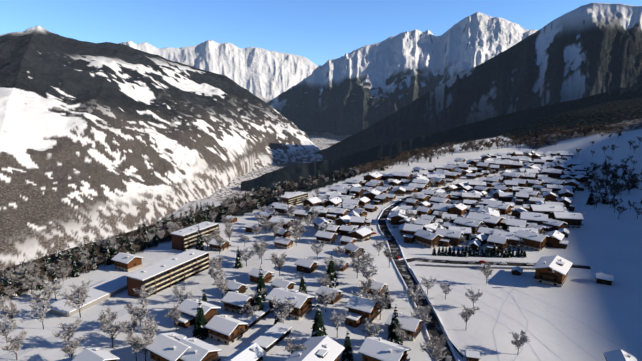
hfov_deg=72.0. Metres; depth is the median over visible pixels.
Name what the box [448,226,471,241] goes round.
chalet
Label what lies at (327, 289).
chalet
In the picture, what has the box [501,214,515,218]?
chalet
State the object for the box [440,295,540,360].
snow track road
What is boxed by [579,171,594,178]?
chalet
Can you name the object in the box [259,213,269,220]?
frosty tree
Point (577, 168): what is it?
chalet
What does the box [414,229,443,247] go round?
chalet
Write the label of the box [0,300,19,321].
frosty tree
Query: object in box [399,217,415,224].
chalet
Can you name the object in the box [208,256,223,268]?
frosty tree
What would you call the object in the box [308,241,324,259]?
frosty tree
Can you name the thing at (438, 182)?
chalet
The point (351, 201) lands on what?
chalet
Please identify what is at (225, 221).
frosty tree
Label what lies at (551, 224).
chalet
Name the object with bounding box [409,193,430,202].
chalet
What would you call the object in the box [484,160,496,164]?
chalet
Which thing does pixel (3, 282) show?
edge tree
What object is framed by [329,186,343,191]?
chalet
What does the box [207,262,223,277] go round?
frosty tree
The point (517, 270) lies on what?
chalet
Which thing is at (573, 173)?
chalet
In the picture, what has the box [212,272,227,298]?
frosty tree
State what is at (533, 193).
chalet
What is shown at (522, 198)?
chalet
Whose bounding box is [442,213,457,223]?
chalet
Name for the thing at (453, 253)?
conifer row
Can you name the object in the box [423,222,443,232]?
chalet
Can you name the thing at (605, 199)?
pasture tree
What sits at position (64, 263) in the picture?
frosted tree
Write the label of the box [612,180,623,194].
copse tree
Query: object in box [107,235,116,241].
frosted tree
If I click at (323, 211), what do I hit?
chalet
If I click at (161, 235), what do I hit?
frosted tree
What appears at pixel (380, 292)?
frosty tree
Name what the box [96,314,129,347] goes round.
frosty tree
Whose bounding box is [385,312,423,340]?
chalet
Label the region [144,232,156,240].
frosted tree
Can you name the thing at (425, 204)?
chalet
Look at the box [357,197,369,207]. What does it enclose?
chalet
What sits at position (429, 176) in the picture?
chalet
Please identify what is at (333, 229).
chalet
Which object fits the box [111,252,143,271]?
chalet
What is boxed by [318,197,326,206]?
chalet
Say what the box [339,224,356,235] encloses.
chalet
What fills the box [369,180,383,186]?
chalet
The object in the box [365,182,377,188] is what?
chalet
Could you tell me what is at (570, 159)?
chalet
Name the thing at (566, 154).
chalet
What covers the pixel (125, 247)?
edge tree
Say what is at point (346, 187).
chalet
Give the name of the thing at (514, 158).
chalet
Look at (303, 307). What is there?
chalet
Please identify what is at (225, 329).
chalet
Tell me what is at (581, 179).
chalet
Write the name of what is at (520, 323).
snow track road
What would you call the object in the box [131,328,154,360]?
frosty tree
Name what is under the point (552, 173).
chalet
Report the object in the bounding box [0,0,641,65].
sky
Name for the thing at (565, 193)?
chalet
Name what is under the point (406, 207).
chalet
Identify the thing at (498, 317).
snow track road
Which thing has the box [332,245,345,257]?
frosty tree
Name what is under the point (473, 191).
chalet
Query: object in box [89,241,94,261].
edge tree
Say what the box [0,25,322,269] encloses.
mountain
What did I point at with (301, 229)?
frosty tree
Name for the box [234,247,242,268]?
conifer
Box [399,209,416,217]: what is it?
chalet
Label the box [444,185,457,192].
chalet
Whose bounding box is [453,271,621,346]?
snow track road
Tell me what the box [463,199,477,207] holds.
chalet
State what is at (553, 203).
chalet
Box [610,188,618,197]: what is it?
pasture tree
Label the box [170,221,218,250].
apartment block
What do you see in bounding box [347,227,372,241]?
chalet
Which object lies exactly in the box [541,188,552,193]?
chalet
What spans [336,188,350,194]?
chalet
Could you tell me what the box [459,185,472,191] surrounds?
chalet
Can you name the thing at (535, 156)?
chalet
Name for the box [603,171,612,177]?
copse tree
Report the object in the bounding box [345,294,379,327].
chalet
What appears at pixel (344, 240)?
chalet
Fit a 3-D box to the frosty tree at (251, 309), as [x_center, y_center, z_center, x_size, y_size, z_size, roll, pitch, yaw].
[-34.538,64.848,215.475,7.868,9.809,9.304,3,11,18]
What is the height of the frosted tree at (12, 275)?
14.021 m
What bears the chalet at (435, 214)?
on the terrain
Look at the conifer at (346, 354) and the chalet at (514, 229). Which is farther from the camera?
the chalet at (514, 229)
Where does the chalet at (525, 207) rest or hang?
on the terrain
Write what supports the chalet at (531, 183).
on the terrain
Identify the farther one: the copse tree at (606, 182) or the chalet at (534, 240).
the copse tree at (606, 182)
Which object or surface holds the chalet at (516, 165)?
on the terrain
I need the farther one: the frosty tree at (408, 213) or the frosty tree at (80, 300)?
the frosty tree at (408, 213)
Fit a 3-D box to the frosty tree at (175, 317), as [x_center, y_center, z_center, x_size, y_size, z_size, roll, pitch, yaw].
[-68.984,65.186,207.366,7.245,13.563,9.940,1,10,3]
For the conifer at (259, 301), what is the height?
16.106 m
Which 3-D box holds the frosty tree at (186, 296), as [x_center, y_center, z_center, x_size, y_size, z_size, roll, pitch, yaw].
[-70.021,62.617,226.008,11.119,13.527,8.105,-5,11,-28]
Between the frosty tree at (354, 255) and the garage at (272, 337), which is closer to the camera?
the garage at (272, 337)
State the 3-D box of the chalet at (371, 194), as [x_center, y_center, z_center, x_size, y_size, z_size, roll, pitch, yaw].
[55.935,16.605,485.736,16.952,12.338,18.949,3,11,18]
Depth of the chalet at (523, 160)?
697.87 m
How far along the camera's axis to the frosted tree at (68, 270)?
280.58 m
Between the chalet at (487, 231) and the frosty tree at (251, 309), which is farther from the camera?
the chalet at (487, 231)
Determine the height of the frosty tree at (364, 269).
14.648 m
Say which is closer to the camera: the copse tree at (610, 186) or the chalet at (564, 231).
the chalet at (564, 231)
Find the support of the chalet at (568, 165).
on the terrain
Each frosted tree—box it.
[3,269,18,281]
[4,286,18,299]
[15,267,26,274]
[20,258,35,268]
[25,266,40,276]
[38,275,47,285]
[46,264,60,271]
[56,267,67,281]
[57,259,71,268]
[61,267,70,279]
[77,248,89,257]
[79,256,91,267]
[94,235,101,244]
[103,238,114,245]
[104,243,119,249]
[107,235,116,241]
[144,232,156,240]
[157,231,164,242]
[168,221,177,229]
[228,203,235,211]
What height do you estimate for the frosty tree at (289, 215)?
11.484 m
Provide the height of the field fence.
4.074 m
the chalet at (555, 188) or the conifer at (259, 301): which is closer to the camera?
the conifer at (259, 301)
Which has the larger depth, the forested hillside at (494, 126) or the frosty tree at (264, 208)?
the forested hillside at (494, 126)
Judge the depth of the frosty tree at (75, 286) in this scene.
243.00 m
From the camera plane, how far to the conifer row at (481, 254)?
297.34 m
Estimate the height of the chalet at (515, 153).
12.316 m
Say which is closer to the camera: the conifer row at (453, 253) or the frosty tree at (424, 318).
the frosty tree at (424, 318)
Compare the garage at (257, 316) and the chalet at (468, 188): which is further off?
the chalet at (468, 188)
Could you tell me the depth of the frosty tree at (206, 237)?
333.14 m
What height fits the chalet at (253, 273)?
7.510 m
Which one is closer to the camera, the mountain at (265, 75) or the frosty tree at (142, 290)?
the frosty tree at (142, 290)
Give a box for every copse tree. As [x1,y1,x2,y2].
[590,195,602,207]
[593,185,603,196]
[600,180,612,191]
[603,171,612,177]
[608,183,618,189]
[611,164,617,178]
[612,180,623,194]
[616,183,627,195]
[623,179,635,188]
[625,184,635,191]
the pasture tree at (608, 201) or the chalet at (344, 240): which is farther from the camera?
the pasture tree at (608, 201)
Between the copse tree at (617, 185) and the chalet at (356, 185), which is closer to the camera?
the copse tree at (617, 185)
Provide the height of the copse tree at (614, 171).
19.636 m
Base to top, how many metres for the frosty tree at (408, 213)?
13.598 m
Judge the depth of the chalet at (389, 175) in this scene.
595.40 m
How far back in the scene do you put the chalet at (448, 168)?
641.31 m
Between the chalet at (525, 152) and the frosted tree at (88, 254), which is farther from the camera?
the chalet at (525, 152)
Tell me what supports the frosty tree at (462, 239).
on the terrain
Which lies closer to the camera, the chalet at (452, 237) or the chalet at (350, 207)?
the chalet at (452, 237)
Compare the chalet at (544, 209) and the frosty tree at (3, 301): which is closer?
the frosty tree at (3, 301)
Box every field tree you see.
[419,275,435,294]
[440,281,453,298]
[458,305,478,324]
[464,287,483,307]
[477,262,493,283]
[510,329,529,354]
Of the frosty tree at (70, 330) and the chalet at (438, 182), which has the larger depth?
the chalet at (438, 182)
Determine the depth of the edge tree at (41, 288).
265.87 m
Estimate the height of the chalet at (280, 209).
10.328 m
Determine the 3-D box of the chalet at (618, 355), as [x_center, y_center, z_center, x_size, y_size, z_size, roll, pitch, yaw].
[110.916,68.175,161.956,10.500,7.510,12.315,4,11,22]
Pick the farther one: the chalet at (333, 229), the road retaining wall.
the chalet at (333, 229)
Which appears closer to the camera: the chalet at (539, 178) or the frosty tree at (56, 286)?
the frosty tree at (56, 286)
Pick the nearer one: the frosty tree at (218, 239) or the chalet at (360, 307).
the chalet at (360, 307)
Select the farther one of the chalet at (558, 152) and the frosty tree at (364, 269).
the chalet at (558, 152)
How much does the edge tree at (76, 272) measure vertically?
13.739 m
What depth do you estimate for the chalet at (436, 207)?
414.78 m
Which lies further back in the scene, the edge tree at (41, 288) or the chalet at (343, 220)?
the chalet at (343, 220)
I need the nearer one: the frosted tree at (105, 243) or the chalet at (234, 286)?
the chalet at (234, 286)
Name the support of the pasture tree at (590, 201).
on the terrain
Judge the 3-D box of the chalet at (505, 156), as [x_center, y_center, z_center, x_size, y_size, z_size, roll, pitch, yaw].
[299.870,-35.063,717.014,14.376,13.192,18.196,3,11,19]
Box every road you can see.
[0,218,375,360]
[44,327,146,360]
[378,176,492,360]
[428,278,562,360]
[437,275,598,360]
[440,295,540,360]
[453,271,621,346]
[478,273,527,360]
[493,277,520,360]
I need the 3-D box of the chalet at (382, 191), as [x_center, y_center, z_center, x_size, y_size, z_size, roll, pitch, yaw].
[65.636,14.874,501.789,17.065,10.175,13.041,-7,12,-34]
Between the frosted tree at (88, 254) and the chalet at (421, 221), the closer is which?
the frosted tree at (88, 254)
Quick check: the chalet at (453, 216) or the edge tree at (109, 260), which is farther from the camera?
the chalet at (453, 216)
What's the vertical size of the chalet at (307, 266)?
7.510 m
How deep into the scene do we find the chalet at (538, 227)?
341.81 m
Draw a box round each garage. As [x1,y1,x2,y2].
[237,305,270,329]
[251,322,292,352]
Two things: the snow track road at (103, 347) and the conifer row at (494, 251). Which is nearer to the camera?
the snow track road at (103, 347)
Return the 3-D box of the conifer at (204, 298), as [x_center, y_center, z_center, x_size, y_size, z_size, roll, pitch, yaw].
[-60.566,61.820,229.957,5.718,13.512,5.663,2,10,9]
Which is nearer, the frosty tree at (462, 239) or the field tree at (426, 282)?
the field tree at (426, 282)
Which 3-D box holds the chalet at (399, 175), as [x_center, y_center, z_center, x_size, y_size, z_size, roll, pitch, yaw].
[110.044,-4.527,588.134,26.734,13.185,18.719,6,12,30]
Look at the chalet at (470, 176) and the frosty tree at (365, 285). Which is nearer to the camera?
the frosty tree at (365, 285)
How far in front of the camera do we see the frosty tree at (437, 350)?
169.90 m
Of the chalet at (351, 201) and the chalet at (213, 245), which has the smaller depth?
the chalet at (213, 245)
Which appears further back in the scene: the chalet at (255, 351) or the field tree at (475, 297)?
the field tree at (475, 297)
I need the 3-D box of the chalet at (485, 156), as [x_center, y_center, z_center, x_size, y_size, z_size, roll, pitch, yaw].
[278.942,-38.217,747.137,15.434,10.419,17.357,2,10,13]
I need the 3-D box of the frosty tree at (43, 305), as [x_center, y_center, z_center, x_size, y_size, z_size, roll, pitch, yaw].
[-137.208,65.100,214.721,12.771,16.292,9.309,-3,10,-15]
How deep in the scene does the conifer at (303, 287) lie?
239.95 m
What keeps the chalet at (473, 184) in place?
on the terrain
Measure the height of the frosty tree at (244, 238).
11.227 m
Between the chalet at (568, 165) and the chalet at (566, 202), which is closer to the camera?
the chalet at (566, 202)
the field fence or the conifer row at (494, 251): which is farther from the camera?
the conifer row at (494, 251)
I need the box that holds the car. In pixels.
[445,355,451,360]
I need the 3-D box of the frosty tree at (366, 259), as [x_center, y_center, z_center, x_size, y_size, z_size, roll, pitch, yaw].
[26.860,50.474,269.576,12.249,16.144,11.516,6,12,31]
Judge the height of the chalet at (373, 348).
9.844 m
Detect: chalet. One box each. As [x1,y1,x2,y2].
[72,347,119,360]
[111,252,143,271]
[145,332,189,360]
[172,299,220,327]
[179,338,221,360]
[205,315,247,344]
[207,238,230,251]
[221,291,255,314]
[223,342,265,360]
[224,215,237,222]
[225,280,247,293]
[244,222,261,232]
[248,267,273,282]
[258,211,273,219]
[265,288,316,319]
[269,216,293,229]
[270,277,295,289]
[273,203,294,215]
[273,236,294,248]
[274,227,291,238]
[285,336,344,360]
[293,209,309,219]
[294,257,318,273]
[302,197,321,209]
[309,206,329,219]
[312,217,331,230]
[314,230,337,243]
[316,285,342,304]
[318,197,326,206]
[318,223,340,233]
[323,197,342,207]
[325,191,341,196]
[326,207,349,219]
[327,194,354,199]
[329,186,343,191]
[333,258,349,270]
[334,215,350,225]
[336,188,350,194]
[337,203,357,211]
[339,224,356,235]
[339,236,356,244]
[340,185,351,189]
[342,198,359,207]
[343,243,365,256]
[345,178,362,185]
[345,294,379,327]
[347,210,359,216]
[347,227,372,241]
[349,184,361,187]
[349,187,364,198]
[349,215,366,228]
[353,208,368,216]
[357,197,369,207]
[358,336,410,360]
[362,171,382,181]
[363,189,380,202]
[363,204,377,211]
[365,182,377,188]
[365,218,371,225]
[366,279,387,294]
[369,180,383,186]
[374,194,389,204]
[375,186,389,192]
[376,188,387,194]
[380,173,386,179]
[382,193,395,200]
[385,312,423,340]
[386,172,392,180]
[387,179,400,186]
[389,210,407,224]
[392,171,412,180]
[394,187,405,195]
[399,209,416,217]
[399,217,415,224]
[399,223,404,234]
[400,179,411,185]
[400,205,413,209]
[402,186,416,193]
[403,223,424,243]
[405,198,418,206]
[408,183,427,192]
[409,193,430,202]
[411,167,425,172]
[412,174,422,178]
[412,176,428,179]
[412,179,432,188]
[414,218,432,225]
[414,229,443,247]
[416,206,433,215]
[417,201,430,207]
[420,214,435,222]
[421,189,435,198]
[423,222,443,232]
[427,174,447,183]
[429,196,450,206]
[430,177,445,186]
[431,204,449,213]
[432,211,445,218]
[434,164,444,170]
[434,170,448,173]
[434,192,451,199]
[435,228,463,246]
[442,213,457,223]
[442,221,455,228]
[443,165,455,171]
[444,172,458,180]
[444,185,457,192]
[447,161,456,165]
[448,203,467,216]
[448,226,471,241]
[450,191,462,200]
[452,168,463,172]
[453,217,484,233]
[454,158,465,161]
[455,182,468,189]
[458,163,470,169]
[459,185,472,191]
[461,169,472,175]
[461,192,480,202]
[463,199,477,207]
[465,173,477,178]
[465,349,479,360]
[466,159,477,167]
[467,167,476,173]
[467,212,508,228]
[468,181,488,189]
[468,190,482,199]
[468,239,480,250]
[470,233,487,245]
[473,185,491,192]
[475,172,483,176]
[477,162,489,172]
[477,206,499,216]
[477,227,501,236]
[481,154,490,159]
[482,199,501,206]
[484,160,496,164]
[486,153,497,157]
[486,177,500,186]
[487,201,512,214]
[487,234,508,252]
[490,165,499,173]
[492,182,502,186]
[492,185,510,192]
[492,189,502,197]
[493,175,503,182]
[493,230,519,248]
[496,160,515,170]
[497,192,513,201]
[500,216,511,229]
[501,155,510,159]
[501,172,525,181]
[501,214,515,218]
[505,180,518,192]
[506,218,526,231]
[507,225,538,233]
[509,186,532,195]
[510,157,518,160]
[510,207,526,217]
[511,162,522,169]
[511,266,522,275]
[512,151,523,155]
[512,178,527,186]
[514,229,553,250]
[515,192,529,204]
[517,172,536,179]
[519,158,530,162]
[520,150,531,155]
[520,189,539,199]
[520,212,547,226]
[522,204,529,211]
[524,168,538,179]
[526,165,539,168]
[526,179,546,187]
[526,223,545,233]
[527,203,564,218]
[529,196,544,204]
[530,153,540,159]
[532,168,542,174]
[532,185,546,191]
[532,255,572,286]
[533,159,545,165]
[537,176,550,180]
[538,157,556,161]
[540,218,567,231]
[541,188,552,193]
[542,168,565,179]
[542,191,559,201]
[543,178,564,186]
[544,201,563,206]
[545,230,568,248]
[546,184,563,192]
[551,211,584,227]
[553,164,567,170]
[556,151,568,155]
[557,160,569,163]
[557,197,575,210]
[558,189,574,197]
[558,228,568,237]
[559,153,573,158]
[560,174,574,179]
[561,162,576,167]
[562,171,579,176]
[564,180,584,190]
[564,185,574,192]
[566,158,580,160]
[570,161,580,164]
[570,166,586,170]
[574,175,591,183]
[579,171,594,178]
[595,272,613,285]
[604,349,636,360]
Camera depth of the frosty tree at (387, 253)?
280.38 m
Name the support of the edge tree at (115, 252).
on the terrain
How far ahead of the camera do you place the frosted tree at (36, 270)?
273.20 m
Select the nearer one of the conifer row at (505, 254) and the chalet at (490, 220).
the conifer row at (505, 254)
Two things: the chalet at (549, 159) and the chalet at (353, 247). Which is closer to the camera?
the chalet at (353, 247)
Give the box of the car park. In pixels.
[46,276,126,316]
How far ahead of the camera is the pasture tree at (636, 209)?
368.12 m
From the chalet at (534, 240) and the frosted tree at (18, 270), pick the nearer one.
the frosted tree at (18, 270)
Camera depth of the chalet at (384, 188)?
528.11 m
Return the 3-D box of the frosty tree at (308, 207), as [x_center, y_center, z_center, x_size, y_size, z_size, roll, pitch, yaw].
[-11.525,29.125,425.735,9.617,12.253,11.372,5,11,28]
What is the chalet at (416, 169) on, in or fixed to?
on the terrain
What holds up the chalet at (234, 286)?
on the terrain
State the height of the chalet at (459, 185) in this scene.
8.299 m
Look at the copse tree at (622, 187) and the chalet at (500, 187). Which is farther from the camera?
the chalet at (500, 187)
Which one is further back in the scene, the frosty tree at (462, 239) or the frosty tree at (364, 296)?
the frosty tree at (462, 239)
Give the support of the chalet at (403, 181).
on the terrain
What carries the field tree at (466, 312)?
on the terrain
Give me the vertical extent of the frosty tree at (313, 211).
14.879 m
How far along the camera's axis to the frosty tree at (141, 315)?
210.90 m
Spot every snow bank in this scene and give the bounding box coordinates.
[376,175,495,358]
[386,189,459,360]
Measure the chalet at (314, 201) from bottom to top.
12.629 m
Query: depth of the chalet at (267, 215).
418.54 m
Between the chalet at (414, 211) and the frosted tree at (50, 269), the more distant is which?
the chalet at (414, 211)
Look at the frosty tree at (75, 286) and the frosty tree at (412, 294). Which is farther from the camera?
the frosty tree at (75, 286)
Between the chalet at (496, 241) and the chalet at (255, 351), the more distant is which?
the chalet at (496, 241)
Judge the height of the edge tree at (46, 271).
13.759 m
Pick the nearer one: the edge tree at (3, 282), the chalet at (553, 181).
the edge tree at (3, 282)
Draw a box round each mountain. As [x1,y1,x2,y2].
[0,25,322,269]
[118,40,317,102]
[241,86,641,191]
[267,12,536,135]
[314,3,641,159]
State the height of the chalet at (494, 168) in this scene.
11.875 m
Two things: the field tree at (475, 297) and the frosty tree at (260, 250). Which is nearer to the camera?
the field tree at (475, 297)
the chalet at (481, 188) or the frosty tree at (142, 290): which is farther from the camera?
the chalet at (481, 188)
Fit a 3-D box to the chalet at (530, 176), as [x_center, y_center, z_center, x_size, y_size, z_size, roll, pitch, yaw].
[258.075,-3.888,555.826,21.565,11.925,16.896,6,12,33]
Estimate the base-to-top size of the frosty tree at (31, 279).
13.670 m
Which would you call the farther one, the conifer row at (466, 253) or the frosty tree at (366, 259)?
the conifer row at (466, 253)
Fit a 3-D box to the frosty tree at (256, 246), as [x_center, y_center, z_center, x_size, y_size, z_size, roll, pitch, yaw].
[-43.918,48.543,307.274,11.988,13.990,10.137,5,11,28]
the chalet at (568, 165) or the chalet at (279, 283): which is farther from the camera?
the chalet at (568, 165)
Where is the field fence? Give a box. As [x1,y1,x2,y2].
[410,267,462,357]
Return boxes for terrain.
[0,98,641,360]
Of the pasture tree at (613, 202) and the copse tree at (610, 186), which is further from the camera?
the copse tree at (610, 186)
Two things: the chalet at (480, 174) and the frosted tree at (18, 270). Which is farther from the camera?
the chalet at (480, 174)
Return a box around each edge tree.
[1,275,5,290]
[8,274,17,297]
[38,277,46,290]
[43,259,48,274]
[46,255,52,276]
[52,267,59,283]
[57,249,62,266]
[69,248,76,266]
[72,258,80,277]
[83,258,88,272]
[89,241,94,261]
[92,257,97,270]
[104,246,112,264]
[112,242,117,262]
[122,236,127,249]
[128,238,134,254]
[144,233,149,248]
[150,227,157,243]
[204,209,209,220]
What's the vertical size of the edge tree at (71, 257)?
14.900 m
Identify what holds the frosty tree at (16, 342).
on the terrain
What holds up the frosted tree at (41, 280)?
on the terrain
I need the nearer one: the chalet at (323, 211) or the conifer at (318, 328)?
the conifer at (318, 328)
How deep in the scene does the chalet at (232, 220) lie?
415.15 m
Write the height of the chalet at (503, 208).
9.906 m
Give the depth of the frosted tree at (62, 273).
276.24 m
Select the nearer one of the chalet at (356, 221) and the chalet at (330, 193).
the chalet at (356, 221)
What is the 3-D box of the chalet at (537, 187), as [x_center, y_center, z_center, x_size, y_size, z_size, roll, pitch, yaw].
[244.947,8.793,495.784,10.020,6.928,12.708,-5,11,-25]
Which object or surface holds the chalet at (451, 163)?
on the terrain
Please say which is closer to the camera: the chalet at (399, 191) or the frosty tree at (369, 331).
the frosty tree at (369, 331)
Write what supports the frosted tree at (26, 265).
on the terrain
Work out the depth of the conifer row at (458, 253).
300.44 m
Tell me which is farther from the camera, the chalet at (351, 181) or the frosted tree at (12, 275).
the chalet at (351, 181)
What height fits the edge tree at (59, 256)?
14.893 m
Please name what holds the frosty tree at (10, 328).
on the terrain
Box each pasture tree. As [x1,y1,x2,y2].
[586,186,594,204]
[601,187,608,203]
[606,197,618,205]
[609,198,622,212]
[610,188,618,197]
[613,203,627,218]
[632,205,641,218]
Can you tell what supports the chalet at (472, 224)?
on the terrain
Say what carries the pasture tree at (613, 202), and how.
on the terrain
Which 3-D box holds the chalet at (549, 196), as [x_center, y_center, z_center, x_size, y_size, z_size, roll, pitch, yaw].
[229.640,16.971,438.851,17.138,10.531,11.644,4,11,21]
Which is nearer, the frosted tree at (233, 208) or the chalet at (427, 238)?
the chalet at (427, 238)
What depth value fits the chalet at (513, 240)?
314.49 m
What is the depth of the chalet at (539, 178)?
538.02 m
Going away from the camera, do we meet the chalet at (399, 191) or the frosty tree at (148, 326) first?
the frosty tree at (148, 326)
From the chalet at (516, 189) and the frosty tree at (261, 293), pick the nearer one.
the frosty tree at (261, 293)
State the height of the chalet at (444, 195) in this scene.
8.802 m
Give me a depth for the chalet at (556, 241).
310.18 m
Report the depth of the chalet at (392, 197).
485.75 m
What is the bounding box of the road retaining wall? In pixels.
[415,263,534,269]
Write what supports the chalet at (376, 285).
on the terrain
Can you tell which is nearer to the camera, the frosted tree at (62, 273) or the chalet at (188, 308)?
the chalet at (188, 308)
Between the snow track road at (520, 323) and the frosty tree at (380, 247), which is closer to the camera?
the snow track road at (520, 323)
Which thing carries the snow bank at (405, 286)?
on the terrain
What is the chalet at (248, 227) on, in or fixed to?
on the terrain
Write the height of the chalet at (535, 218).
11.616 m
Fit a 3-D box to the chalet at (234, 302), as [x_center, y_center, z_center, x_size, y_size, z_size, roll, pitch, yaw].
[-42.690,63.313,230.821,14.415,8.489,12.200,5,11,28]
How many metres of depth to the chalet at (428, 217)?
383.51 m
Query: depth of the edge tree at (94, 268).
297.64 m
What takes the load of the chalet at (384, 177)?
on the terrain
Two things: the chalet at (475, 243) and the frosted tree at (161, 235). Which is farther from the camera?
the frosted tree at (161, 235)
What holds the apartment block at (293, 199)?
on the terrain
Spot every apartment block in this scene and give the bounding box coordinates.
[125,249,209,298]
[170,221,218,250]
[280,191,307,205]
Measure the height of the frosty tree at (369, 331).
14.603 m
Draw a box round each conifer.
[192,298,208,339]
[195,226,204,250]
[201,289,208,302]
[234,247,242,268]
[255,264,266,301]
[255,286,263,310]
[274,307,281,324]
[298,269,307,293]
[311,299,327,336]
[325,252,338,287]
[340,331,353,360]
[383,286,390,308]
[387,304,402,344]
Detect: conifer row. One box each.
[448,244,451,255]
[451,245,455,256]
[456,247,459,256]
[464,246,468,257]
[479,245,483,256]
[492,246,496,256]
[503,247,507,257]
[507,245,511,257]
[515,244,519,257]
[519,247,523,257]
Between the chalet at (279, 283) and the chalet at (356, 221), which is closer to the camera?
the chalet at (279, 283)
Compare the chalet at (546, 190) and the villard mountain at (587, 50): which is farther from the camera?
the villard mountain at (587, 50)
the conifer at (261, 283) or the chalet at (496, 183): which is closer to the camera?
the conifer at (261, 283)
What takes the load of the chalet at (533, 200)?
on the terrain
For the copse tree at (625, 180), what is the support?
on the terrain
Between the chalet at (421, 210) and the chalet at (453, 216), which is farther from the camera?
the chalet at (421, 210)
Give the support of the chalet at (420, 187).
on the terrain
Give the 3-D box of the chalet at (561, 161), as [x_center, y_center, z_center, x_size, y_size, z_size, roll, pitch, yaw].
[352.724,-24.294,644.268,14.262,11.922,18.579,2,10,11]
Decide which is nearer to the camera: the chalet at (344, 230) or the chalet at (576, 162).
the chalet at (344, 230)
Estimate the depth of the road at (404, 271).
262.61 m
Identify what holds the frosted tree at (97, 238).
on the terrain
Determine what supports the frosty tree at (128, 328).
on the terrain
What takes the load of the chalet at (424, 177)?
on the terrain
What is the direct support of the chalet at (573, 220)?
on the terrain
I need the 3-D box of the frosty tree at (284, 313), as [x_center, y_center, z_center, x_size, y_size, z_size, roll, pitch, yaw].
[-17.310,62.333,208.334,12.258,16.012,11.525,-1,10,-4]
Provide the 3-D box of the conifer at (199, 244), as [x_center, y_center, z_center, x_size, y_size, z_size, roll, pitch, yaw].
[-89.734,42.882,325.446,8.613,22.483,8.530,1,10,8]
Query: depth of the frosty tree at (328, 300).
223.17 m
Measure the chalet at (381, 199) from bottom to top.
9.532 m
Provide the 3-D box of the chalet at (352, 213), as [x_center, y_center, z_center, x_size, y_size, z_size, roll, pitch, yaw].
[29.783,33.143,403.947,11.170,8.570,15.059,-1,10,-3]
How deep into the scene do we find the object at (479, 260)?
289.21 m
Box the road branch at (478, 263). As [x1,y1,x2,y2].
[401,258,590,268]
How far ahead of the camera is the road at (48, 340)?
229.74 m
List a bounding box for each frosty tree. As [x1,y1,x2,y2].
[0,295,8,308]
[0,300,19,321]
[0,314,17,342]
[0,329,27,359]
[18,272,39,291]
[25,298,51,328]
[27,284,54,317]
[41,278,62,300]
[52,318,82,341]
[55,283,89,317]
[60,335,86,358]
[65,280,90,297]
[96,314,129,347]
[97,306,116,324]
[120,315,139,337]
[124,298,150,327]
[125,328,148,360]
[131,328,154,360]
[132,284,157,302]
[138,313,158,340]
[164,303,182,330]
[172,285,186,300]
[173,289,194,303]
[201,233,212,248]
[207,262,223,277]
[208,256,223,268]
[212,231,226,253]
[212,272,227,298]
[221,216,234,226]
[224,227,233,240]
[240,233,249,246]
[240,248,256,265]
[241,302,259,315]
[251,287,265,299]
[252,225,261,233]
[253,241,263,258]
[253,241,268,263]
[257,205,266,211]
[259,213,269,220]
[261,221,272,229]
[270,252,286,275]
[271,222,281,235]
[271,295,296,323]
[282,334,306,353]
[285,205,295,218]
[286,211,293,218]
[287,227,300,240]
[288,219,296,227]
[292,222,305,239]
[301,214,311,226]
[302,204,310,210]
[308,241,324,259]
[309,213,317,220]
[311,207,320,215]
[314,290,338,311]
[318,273,331,286]
[319,223,328,231]
[323,257,337,269]
[328,308,349,337]
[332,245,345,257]
[334,259,343,275]
[348,251,359,259]
[350,258,364,277]
[352,290,371,298]
[355,249,374,266]
[356,318,382,338]
[358,278,372,293]
[359,260,377,278]
[371,288,396,319]
[372,240,387,251]
[377,286,389,296]
[383,246,398,265]
[392,323,411,342]
[405,209,413,217]
[405,282,425,308]
[410,304,431,324]
[420,332,446,360]
[459,235,465,245]
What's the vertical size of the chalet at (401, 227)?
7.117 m
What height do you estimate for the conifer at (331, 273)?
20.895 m
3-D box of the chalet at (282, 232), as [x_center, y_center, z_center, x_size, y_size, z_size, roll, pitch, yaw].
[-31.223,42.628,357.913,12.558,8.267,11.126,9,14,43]
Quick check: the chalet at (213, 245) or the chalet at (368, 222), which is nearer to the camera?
the chalet at (213, 245)
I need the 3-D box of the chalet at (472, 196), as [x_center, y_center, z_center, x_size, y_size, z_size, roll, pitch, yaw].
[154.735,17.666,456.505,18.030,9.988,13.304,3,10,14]
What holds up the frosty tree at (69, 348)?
on the terrain
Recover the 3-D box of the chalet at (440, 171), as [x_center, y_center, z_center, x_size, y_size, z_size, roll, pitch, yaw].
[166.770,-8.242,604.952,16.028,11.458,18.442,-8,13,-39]
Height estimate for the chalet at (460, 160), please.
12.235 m
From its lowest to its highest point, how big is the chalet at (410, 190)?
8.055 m
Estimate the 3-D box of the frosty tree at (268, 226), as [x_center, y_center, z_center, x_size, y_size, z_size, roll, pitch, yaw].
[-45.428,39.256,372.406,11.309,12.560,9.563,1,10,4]
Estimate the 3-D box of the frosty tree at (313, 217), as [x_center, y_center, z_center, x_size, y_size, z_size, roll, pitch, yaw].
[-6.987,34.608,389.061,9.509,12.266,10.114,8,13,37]
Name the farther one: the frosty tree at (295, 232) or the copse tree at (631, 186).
the copse tree at (631, 186)
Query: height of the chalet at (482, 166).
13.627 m
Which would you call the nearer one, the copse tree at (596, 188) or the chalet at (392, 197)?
the copse tree at (596, 188)
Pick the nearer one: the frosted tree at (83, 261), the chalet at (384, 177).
the frosted tree at (83, 261)
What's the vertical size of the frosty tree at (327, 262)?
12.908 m

